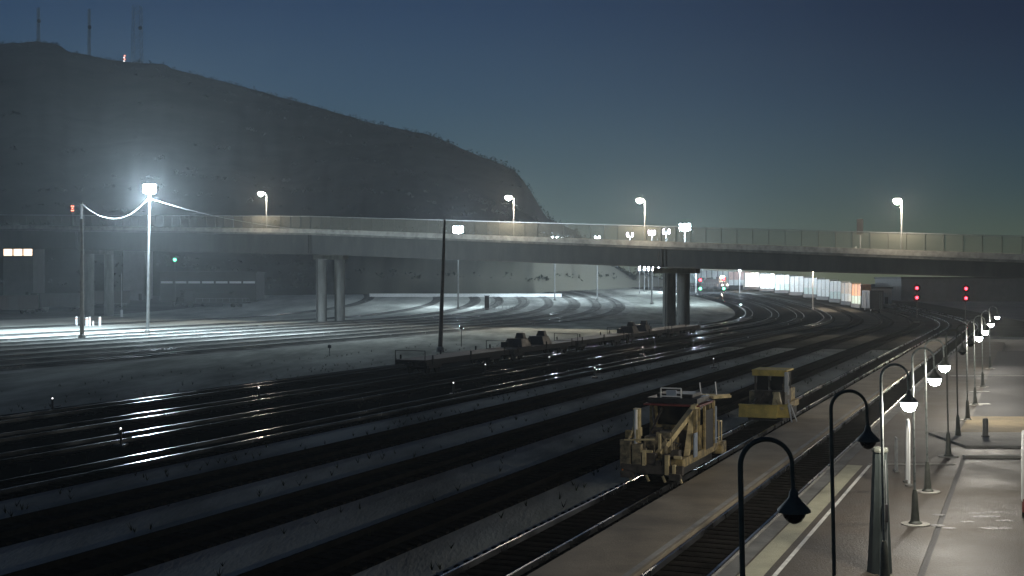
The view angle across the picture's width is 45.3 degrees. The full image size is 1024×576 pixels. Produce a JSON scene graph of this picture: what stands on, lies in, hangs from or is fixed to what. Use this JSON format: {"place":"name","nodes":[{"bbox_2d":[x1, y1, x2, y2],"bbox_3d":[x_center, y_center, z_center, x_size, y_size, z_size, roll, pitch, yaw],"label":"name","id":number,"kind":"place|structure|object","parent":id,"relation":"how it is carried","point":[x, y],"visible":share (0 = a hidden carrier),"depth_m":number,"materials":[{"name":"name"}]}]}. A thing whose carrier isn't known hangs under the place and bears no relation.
{"place":"outdoors","nodes":[
{"label":"outdoors","id":0,"kind":"place"},
{"bbox_2d":[0,294,490,341],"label":"yard ground","id":1,"kind":"structure","parent":0,"point":[272,304],"depth_m":275.99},
{"bbox_2d":[76,201,85,337],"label":"utility pole","id":2,"kind":"object","parent":1,"relation":"on","point":[81,334],"visible":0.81,"depth_m":163.79,"materials":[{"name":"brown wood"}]},
{"bbox_2d":[78,250,115,316],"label":"bridge pier","id":3,"kind":"structure","parent":1,"relation":"on","point":[89,283],"depth_m":267.40,"materials":[{"name":"concrete"}]},
{"bbox_2d":[143,184,156,332],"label":"floodlight mast","id":4,"kind":"object","parent":1,"relation":"on","point":[150,190],"visible":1,"depth_m":180.81,"materials":[{"name":"metal"}]},
{"bbox_2d":[0,294,374,329],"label":"railway track","id":5,"kind":"structure","parent":1,"relation":"on","point":[367,298],"depth_m":242.77,"materials":[{"name":"metal"}]},
{"bbox_2d":[172,290,250,307],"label":"locomotive","id":6,"kind":"object","parent":1,"relation":"on","point":[189,298],"visible":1,"depth_m":310.62,"materials":[{"name":"black metal"}]},
{"bbox_2d":[0,293,439,336],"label":"railway track","id":7,"kind":"structure","parent":1,"relation":"on","point":[435,300],"depth_m":214.02,"materials":[{"name":"metal"}]},
{"bbox_2d":[0,293,480,341],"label":"railway track","id":8,"kind":"structure","parent":1,"relation":"on","point":[473,301],"depth_m":202.93,"materials":[{"name":"metal"}]},
{"bbox_2d":[312,255,351,322],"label":"bridge pier","id":9,"kind":"structure","parent":1,"relation":"on","point":[321,289],"depth_m":231.40,"materials":[{"name":"concrete"}]},
{"bbox_2d":[453,226,462,308],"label":"floodlight mast","id":10,"kind":"object","parent":1,"relation":"on","point":[458,232],"visible":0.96,"depth_m":304.83,"materials":[{"name":"metal"}]},
{"bbox_2d":[370,294,561,296],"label":"wall","id":11,"kind":"structure","parent":1,"relation":"on","point":[462,295],"depth_m":371.76,"materials":[{"name":"white concrete"}]},
{"bbox_2d":[0,290,634,373],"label":"yard ground","id":12,"kind":"structure","parent":0,"point":[560,304],"depth_m":200.52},
{"bbox_2d":[0,293,503,345],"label":"railway track","id":13,"kind":"structure","parent":12,"relation":"on","point":[499,300],"depth_m":191.06,"materials":[{"name":"metal"}]},
{"bbox_2d":[0,293,529,349],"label":"railway track","id":14,"kind":"structure","parent":12,"relation":"on","point":[523,302],"depth_m":183.39,"materials":[{"name":"metal"}]},
{"bbox_2d":[0,292,553,353],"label":"railway track","id":15,"kind":"structure","parent":12,"relation":"on","point":[548,303],"depth_m":171.94,"materials":[{"name":"metal"}]},
{"bbox_2d":[0,291,580,359],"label":"railway track","id":16,"kind":"structure","parent":12,"relation":"on","point":[574,304],"depth_m":162.36,"materials":[{"name":"metal"}]},
{"bbox_2d":[0,291,601,364],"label":"railway track","id":17,"kind":"structure","parent":12,"relation":"on","point":[596,305],"depth_m":152.83,"materials":[{"name":"metal"}]},
{"bbox_2d":[0,290,624,370],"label":"railway track","id":18,"kind":"structure","parent":12,"relation":"on","point":[618,306],"depth_m":144.45,"materials":[{"name":"metal"}]},
{"bbox_2d":[0,41,662,295],"bbox_3d":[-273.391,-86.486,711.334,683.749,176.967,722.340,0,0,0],"label":"hill","id":19,"kind":"structure","parent":0,"point":[185,123],"depth_m":536.16,"materials":[{"name":"soil"}]},
{"bbox_2d":[131,6,142,62],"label":"radio tower","id":20,"kind":"structure","parent":19,"relation":"on","point":[139,28],"depth_m":839.01,"materials":[{"name":"metal"}]},
{"bbox_2d":[0,38,662,288],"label":"scrub","id":21,"kind":"object","parent":19,"relation":"on","point":[630,274],"visible":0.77,"depth_m":485.44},
{"bbox_2d":[0,288,734,414],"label":"gravel road","id":22,"kind":"structure","parent":0,"point":[33,391],"depth_m":112.28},
{"bbox_2d":[436,220,445,351],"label":"utility pole","id":23,"kind":"object","parent":22,"relation":"on","point":[439,347],"visible":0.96,"depth_m":132.53,"materials":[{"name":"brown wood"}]},
{"bbox_2d":[0,347,745,518],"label":"service path","id":24,"kind":"structure","parent":0,"point":[55,498],"depth_m":54.60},
{"bbox_2d":[0,348,793,575],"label":"service path","id":25,"kind":"structure","parent":0,"point":[31,553],"depth_m":44.95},
{"bbox_2d":[0,288,819,480],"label":"cinder ground","id":26,"kind":"structure","parent":0,"point":[36,468],"depth_m":76.65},
{"bbox_2d":[0,287,755,427],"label":"railway track","id":27,"kind":"structure","parent":26,"relation":"on","point":[108,407],"depth_m":81.52,"materials":[{"name":"metal"}]},
{"bbox_2d":[0,287,781,446],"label":"railway track","id":28,"kind":"structure","parent":26,"relation":"on","point":[54,432],"depth_m":80.07,"materials":[{"name":"metal"}]},
{"bbox_2d":[395,346,508,373],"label":"flatcar","id":29,"kind":"object","parent":28,"relation":"on","point":[427,363],"visible":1,"depth_m":100.40,"materials":[{"name":"black metal"}]},
{"bbox_2d":[486,331,574,360],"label":"flatcar","id":30,"kind":"object","parent":28,"relation":"on","point":[519,344],"visible":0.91,"depth_m":116.44,"materials":[{"name":"black metal"}]},
{"bbox_2d":[554,332,625,350],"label":"flatcar","id":31,"kind":"object","parent":28,"relation":"on","point":[582,342],"visible":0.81,"depth_m":134.04,"materials":[{"name":"black metal"}]},
{"bbox_2d":[607,320,666,342],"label":"flatcar","id":32,"kind":"object","parent":28,"relation":"on","point":[631,330],"visible":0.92,"depth_m":148.93,"materials":[{"name":"black metal"}]},
{"bbox_2d":[649,323,699,336],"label":"flatcar","id":33,"kind":"object","parent":28,"relation":"on","point":[671,330],"visible":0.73,"depth_m":167.00,"materials":[{"name":"black metal"}]},
{"bbox_2d":[0,286,807,469],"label":"railway track","id":34,"kind":"structure","parent":26,"relation":"on","point":[24,457],"depth_m":71.71,"materials":[{"name":"metal"}]},
{"bbox_2d":[0,286,834,500],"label":"railway track","id":35,"kind":"structure","parent":26,"relation":"on","point":[17,487],"depth_m":61.51,"materials":[{"name":"metal"}]},
{"bbox_2d":[701,276,728,289],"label":"locomotive","id":36,"kind":"object","parent":35,"relation":"on","point":[712,283],"visible":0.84,"depth_m":416.37,"materials":[{"name":"black metal"}]},
{"bbox_2d":[653,268,699,329],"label":"bridge pier","id":37,"kind":"structure","parent":26,"relation":"on","point":[669,297],"depth_m":192.56,"materials":[{"name":"concrete"}]},
{"bbox_2d":[125,349,843,575],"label":"service path","id":38,"kind":"structure","parent":0,"point":[252,551],"depth_m":41.31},
{"bbox_2d":[0,284,1023,547],"bbox_3d":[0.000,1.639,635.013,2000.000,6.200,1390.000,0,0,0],"label":"ground","id":39,"kind":"structure","parent":0,"point":[1012,310],"depth_m":296.90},
{"bbox_2d":[0,295,38,313],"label":"boxcar","id":40,"kind":"object","parent":39,"relation":"on","point":[24,303],"visible":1,"depth_m":277.49,"materials":[{"name":"black metal"}]},
{"bbox_2d":[3,249,44,294],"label":"building","id":41,"kind":"structure","parent":39,"relation":"on","point":[23,271],"depth_m":361.99,"materials":[{"name":"paint"}]},
{"bbox_2d":[30,293,79,311],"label":"boxcar","id":42,"kind":"object","parent":39,"relation":"on","point":[48,300],"visible":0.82,"depth_m":289.59,"materials":[{"name":"black metal"}]},
{"bbox_2d":[123,251,152,299],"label":"building","id":43,"kind":"structure","parent":39,"relation":"on","point":[135,273],"depth_m":351.99,"materials":[{"name":"paint"}]},
{"bbox_2d":[159,272,265,300],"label":"building","id":44,"kind":"structure","parent":39,"relation":"on","point":[250,284],"depth_m":345.00,"materials":[{"name":"grey"}]},
{"bbox_2d":[0,287,863,547],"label":"railway track","id":45,"kind":"structure","parent":39,"relation":"on","point":[42,523],"depth_m":50.95,"materials":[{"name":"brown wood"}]},
{"bbox_2d":[0,342,888,575],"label":"weeds","id":46,"kind":"object","parent":39,"relation":"on","point":[431,567],"visible":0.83,"depth_m":60.95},
{"bbox_2d":[1,286,893,575],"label":"railway track","id":47,"kind":"structure","parent":39,"relation":"on","point":[149,550],"depth_m":43.09,"materials":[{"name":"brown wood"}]},
{"bbox_2d":[728,285,743,287],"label":"well car","id":48,"kind":"object","parent":47,"relation":"on","point":[735,286],"visible":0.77,"depth_m":426.31,"materials":[{"name":"black metal"}]},
{"bbox_2d":[729,280,744,286],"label":"shipping container","id":49,"kind":"object","parent":48,"relation":"on","point":[736,282],"visible":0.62,"depth_m":425.21,"materials":[{"name":"white metal"}]},
{"bbox_2d":[729,272,750,279],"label":"shipping container","id":50,"kind":"object","parent":49,"relation":"on","point":[736,275],"visible":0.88,"depth_m":425.20,"materials":[{"name":"grey metal"}]},
{"bbox_2d":[774,290,788,292],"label":"well car","id":51,"kind":"object","parent":47,"relation":"on","point":[781,291],"visible":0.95,"depth_m":384.12,"materials":[{"name":"black metal"}]},
{"bbox_2d":[775,284,789,291],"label":"shipping container","id":52,"kind":"object","parent":51,"relation":"on","point":[782,286],"visible":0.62,"depth_m":383.98,"materials":[{"name":"white metal"}]},
{"bbox_2d":[775,275,796,283],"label":"shipping container","id":53,"kind":"object","parent":52,"relation":"on","point":[782,279],"visible":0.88,"depth_m":382.99,"materials":[{"name":"white metal"}]},
{"bbox_2d":[789,292,802,295],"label":"well car","id":54,"kind":"object","parent":47,"relation":"on","point":[795,293],"visible":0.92,"depth_m":369.21,"materials":[{"name":"black metal"}]},
{"bbox_2d":[790,286,811,293],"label":"shipping container","id":55,"kind":"object","parent":54,"relation":"on","point":[796,288],"visible":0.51,"depth_m":369.02,"materials":[{"name":"white metal"}]},
{"bbox_2d":[790,276,811,285],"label":"shipping container","id":56,"kind":"object","parent":55,"relation":"on","point":[796,280],"visible":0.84,"depth_m":368.90,"materials":[{"name":"white metal"}]},
{"bbox_2d":[803,294,816,297],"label":"well car","id":57,"kind":"object","parent":47,"relation":"on","point":[808,295],"visible":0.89,"depth_m":355.63,"materials":[{"name":"black metal"}]},
{"bbox_2d":[804,287,824,296],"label":"shipping container","id":58,"kind":"object","parent":57,"relation":"on","point":[807,290],"visible":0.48,"depth_m":355.52,"materials":[{"name":"white metal"}]},
{"bbox_2d":[804,278,825,287],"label":"shipping container","id":59,"kind":"object","parent":58,"relation":"on","point":[807,282],"visible":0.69,"depth_m":354.47,"materials":[{"name":"white metal"}]},
{"bbox_2d":[816,296,828,299],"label":"well car","id":60,"kind":"object","parent":47,"relation":"on","point":[822,298],"visible":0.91,"depth_m":341.27,"materials":[{"name":"black metal"}]},
{"bbox_2d":[817,289,834,297],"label":"shipping container","id":61,"kind":"object","parent":60,"relation":"on","point":[825,293],"visible":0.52,"depth_m":340.02,"materials":[{"name":"white metal"}]},
{"bbox_2d":[817,279,838,289],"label":"shipping container","id":62,"kind":"object","parent":61,"relation":"on","point":[824,284],"visible":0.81,"depth_m":340.02,"materials":[{"name":"white metal"}]},
{"bbox_2d":[829,298,840,302],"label":"well car","id":63,"kind":"object","parent":47,"relation":"on","point":[834,300],"visible":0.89,"depth_m":326.43,"materials":[{"name":"black metal"}]},
{"bbox_2d":[830,291,843,301],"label":"shipping container","id":64,"kind":"object","parent":63,"relation":"on","point":[835,295],"visible":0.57,"depth_m":326.99,"materials":[{"name":"white metal"}]},
{"bbox_2d":[830,281,850,291],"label":"shipping container","id":65,"kind":"object","parent":64,"relation":"on","point":[835,286],"visible":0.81,"depth_m":325.74,"materials":[{"name":"white metal"}]},
{"bbox_2d":[841,301,850,305],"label":"well car","id":66,"kind":"object","parent":47,"relation":"on","point":[845,302],"visible":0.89,"depth_m":312.20,"materials":[{"name":"black metal"}]},
{"bbox_2d":[841,293,852,302],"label":"shipping container","id":67,"kind":"object","parent":66,"relation":"on","point":[846,297],"visible":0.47,"depth_m":312.90,"materials":[{"name":"white metal"}]},
{"bbox_2d":[841,283,861,293],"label":"shipping container","id":68,"kind":"object","parent":67,"relation":"on","point":[846,288],"visible":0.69,"depth_m":311.46,"materials":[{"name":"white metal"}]},
{"bbox_2d":[851,303,861,307],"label":"well car","id":69,"kind":"object","parent":47,"relation":"on","point":[853,305],"visible":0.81,"depth_m":298.49,"materials":[{"name":"black metal"}]},
{"bbox_2d":[852,296,862,307],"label":"shipping container","id":70,"kind":"object","parent":69,"relation":"on","point":[856,299],"visible":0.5,"depth_m":296.69,"materials":[{"name":"white metal"}]},
{"bbox_2d":[852,284,870,295],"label":"shipping container","id":71,"kind":"object","parent":70,"relation":"on","point":[857,289],"visible":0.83,"depth_m":294.01,"materials":[{"name":"orange metal"}]},
{"bbox_2d":[862,290,882,312],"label":"boxcar","id":72,"kind":"object","parent":47,"relation":"on","point":[872,301],"visible":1,"depth_m":273.15,"materials":[{"name":"black metal"}]},
{"bbox_2d":[0,225,1023,278],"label":"road bridge","id":73,"kind":"structure","parent":39,"relation":"on","point":[633,253],"depth_m":202.60,"materials":[{"name":"concrete"}]},
{"bbox_2d":[12,215,1023,252],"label":"safety fence","id":74,"kind":"object","parent":73,"relation":"on","point":[537,227],"visible":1,"depth_m":199.14,"materials":[{"name":"grey"}]},
{"bbox_2d":[237,288,924,575],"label":"railway track","id":75,"kind":"structure","parent":39,"relation":"on","point":[355,552],"depth_m":40.30,"materials":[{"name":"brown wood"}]},
{"bbox_2d":[434,285,951,575],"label":"railway track","id":76,"kind":"structure","parent":39,"relation":"on","point":[532,550],"depth_m":40.83,"materials":[{"name":"metal"}]},
{"bbox_2d":[620,382,730,483],"bbox_3d":[6.429,5.415,47.650,2.895,3.229,6.982,0,0,23],"label":"tamping machine","id":77,"kind":"object","parent":76,"relation":"on","point":[680,440],"visible":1,"depth_m":46.17,"materials":[{"name":"yellow metal"}]},
{"bbox_2d":[738,367,798,422],"bbox_3d":[14.249,5.637,66.013,3.047,2.612,5.286,0,0,23],"label":"ballast regulator","id":78,"kind":"object","parent":76,"relation":"on","point":[772,396],"visible":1,"depth_m":64.81,"materials":[{"name":"yellow metal"}]},
{"bbox_2d":[641,303,980,575],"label":"railway track","id":79,"kind":"structure","parent":39,"relation":"on","point":[711,548],"depth_m":43.11,"materials":[{"name":"metal"}]},
{"bbox_2d":[871,287,892,303],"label":"building","id":80,"kind":"structure","parent":39,"relation":"on","point":[887,295],"depth_m":330.01,"materials":[{"name":"paint"}]},
{"bbox_2d":[874,277,1023,300],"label":"building","id":81,"kind":"structure","parent":39,"relation":"on","point":[981,289],"depth_m":345.01,"materials":[{"name":"paint"}]},
{"bbox_2d":[963,455,1020,458],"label":"kerb","id":82,"kind":"structure","parent":39,"relation":"on","point":[991,456],"depth_m":50.53,"materials":[{"name":"concrete"}]},
{"bbox_2d":[0,0,1023,283],"label":"sky","id":83,"kind":"structure","parent":0,"point":[798,115],"materials":[{"name":"blue"}]},
{"bbox_2d":[352,350,889,575],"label":"service path","id":84,"kind":"structure","parent":0,"point":[479,537],"depth_m":38.69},
{"bbox_2d":[526,342,944,575],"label":"pavement","id":85,"kind":"structure","parent":0,"point":[625,545],"depth_m":40.71,"materials":[{"name":"grey concrete"}]},
{"bbox_2d":[622,387,884,575],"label":"pavement edge","id":86,"kind":"object","parent":85,"relation":"on","point":[664,547],"visible":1,"depth_m":39.25,"materials":[{"name":"concrete"}]},
{"bbox_2d":[703,288,936,349],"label":"yard ground","id":87,"kind":"structure","parent":0,"point":[900,323],"depth_m":195.56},
{"bbox_2d":[913,283,920,322],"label":"railway signal","id":88,"kind":"object","parent":87,"relation":"on","point":[916,289],"visible":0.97,"depth_m":225.94,"materials":[{"name":"black metal"}]},
{"bbox_2d":[735,342,1004,575],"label":"platform","id":89,"kind":"structure","parent":0,"point":[812,556],"depth_m":41.92,"materials":[{"name":"grey concrete"}]},
{"bbox_2d":[738,437,810,575],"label":"crook lamp","id":90,"kind":"object","parent":89,"relation":"on","point":[793,508],"visible":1,"depth_m":15.32,"materials":[{"name":"metal"}]},
{"bbox_2d":[738,465,861,575],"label":"platform edge strip","id":91,"kind":"object","parent":89,"relation":"on","point":[766,558],"visible":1,"depth_m":35.66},
{"bbox_2d":[772,465,870,575],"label":"platform line","id":92,"kind":"object","parent":89,"relation":"on","point":[794,552],"visible":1,"depth_m":36.02,"materials":[{"name":"white paint"}]},
{"bbox_2d":[716,342,965,575],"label":"platform edge","id":93,"kind":"object","parent":89,"relation":"on","point":[762,540],"visible":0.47,"depth_m":41.67,"materials":[{"name":"paint"}]},
{"bbox_2d":[712,356,948,575],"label":"platform edge","id":94,"kind":"object","parent":93,"relation":"attached to","point":[722,567],"visible":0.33,"depth_m":38.18,"materials":[{"name":"paint"}]},
{"bbox_2d":[829,389,879,575],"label":"crook lamp","id":95,"kind":"object","parent":89,"relation":"on","point":[868,438],"visible":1,"depth_m":22.18,"materials":[{"name":"metal"}]},
{"bbox_2d":[867,446,891,574],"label":"pillar lamp","id":96,"kind":"object","parent":89,"relation":"on","point":[875,541],"visible":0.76,"depth_m":30.55,"materials":[{"name":"grey metal"}]},
{"bbox_2d":[879,363,917,575],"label":"crook lamp","id":97,"kind":"object","parent":89,"relation":"on","point":[908,401],"visible":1,"depth_m":29.38,"materials":[{"name":"metal"}]},
{"bbox_2d":[903,419,912,486],"bbox_3d":[14.214,5.867,44.026,0.280,2.363,1.120,0,0,13],"label":"tube stand","id":98,"kind":"object","parent":89,"relation":"on","point":[907,481],"visible":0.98,"depth_m":43.71,"materials":[{"name":"white metal"}]},
{"bbox_2d":[901,347,941,526],"bbox_3d":[12.252,4.439,36.754,1.179,5.340,0.824,0,0,-11],"label":"crook lamp","id":99,"kind":"object","parent":89,"relation":"on","point":[934,377],"visible":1,"depth_m":36.68,"materials":[{"name":"metal"}]},
{"bbox_2d":[917,338,950,493],"bbox_3d":[14.553,4.414,42.454,1.179,5.340,0.824,0,0,-11],"label":"crook lamp","id":100,"kind":"object","parent":89,"relation":"on","point":[944,365],"visible":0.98,"depth_m":42.38,"materials":[{"name":"metal"}]},
{"bbox_2d":[918,456,964,575],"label":"gutter","id":101,"kind":"object","parent":89,"relation":"on","point":[926,561],"visible":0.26,"depth_m":37.00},
{"bbox_2d":[938,329,967,457],"bbox_3d":[18.334,4.377,50.985,1.179,5.340,0.824,0,0,11],"label":"crook lamp","id":102,"kind":"object","parent":89,"relation":"on","point":[962,350],"visible":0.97,"depth_m":50.98,"materials":[{"name":"metal"}]},
{"bbox_2d":[955,324,974,435],"bbox_3d":[21.062,4.349,57.454,1.179,5.340,0.824,0,0,-11],"label":"crook lamp","id":103,"kind":"object","parent":89,"relation":"on","point":[970,343],"visible":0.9,"depth_m":57.38,"materials":[{"name":"metal"}]},
{"bbox_2d":[960,319,982,420],"bbox_3d":[24.151,4.318,64.554,1.179,5.340,0.824,0,0,-11],"label":"crook lamp","id":104,"kind":"object","parent":89,"relation":"on","point":[978,336],"visible":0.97,"depth_m":64.48,"materials":[{"name":"metal"}]},
{"bbox_2d":[969,315,988,405],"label":"crook lamp","id":105,"kind":"object","parent":89,"relation":"on","point":[984,330],"visible":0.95,"depth_m":72.48,"materials":[{"name":"metal"}]},
{"bbox_2d":[977,311,993,387],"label":"crook lamp","id":106,"kind":"object","parent":89,"relation":"on","point":[990,323],"visible":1,"depth_m":84.98,"materials":[{"name":"metal"}]},
{"bbox_2d":[884,300,1023,336],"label":"yard ground","id":107,"kind":"structure","parent":0,"point":[1004,327],"depth_m":248.00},
{"bbox_2d":[925,454,1023,575],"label":"plaza","id":108,"kind":"structure","parent":0,"point":[984,485],"depth_m":36.56,"materials":[{"name":"concrete"}]},
{"bbox_2d":[930,511,1014,528],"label":"puddle water","id":109,"kind":"structure","parent":108,"relation":"on","point":[987,527],"depth_m":37.15,"materials":[{"name":"black liquid"}]},
{"bbox_2d":[928,432,1021,447],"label":"sidewalk","id":110,"kind":"structure","parent":0,"point":[993,440],"depth_m":55.92,"materials":[{"name":"concrete"}]},
{"bbox_2d":[963,448,1020,454],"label":"walkway","id":111,"kind":"structure","parent":0,"point":[1001,451],"depth_m":52.75,"materials":[{"name":"grey concrete"}]},
{"bbox_2d":[961,416,1023,431],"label":"bare soil","id":112,"kind":"structure","parent":0,"point":[1005,424],"depth_m":62.27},
{"bbox_2d":[973,351,1023,415],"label":"road","id":113,"kind":"structure","parent":0,"point":[1004,383],"depth_m":83.63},
{"bbox_2d":[1021,430,1023,517],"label":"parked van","id":114,"kind":"object","parent":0,"point":[1022,468],"visible":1,"depth_m":37.03,"materials":[{"name":"white paint"}]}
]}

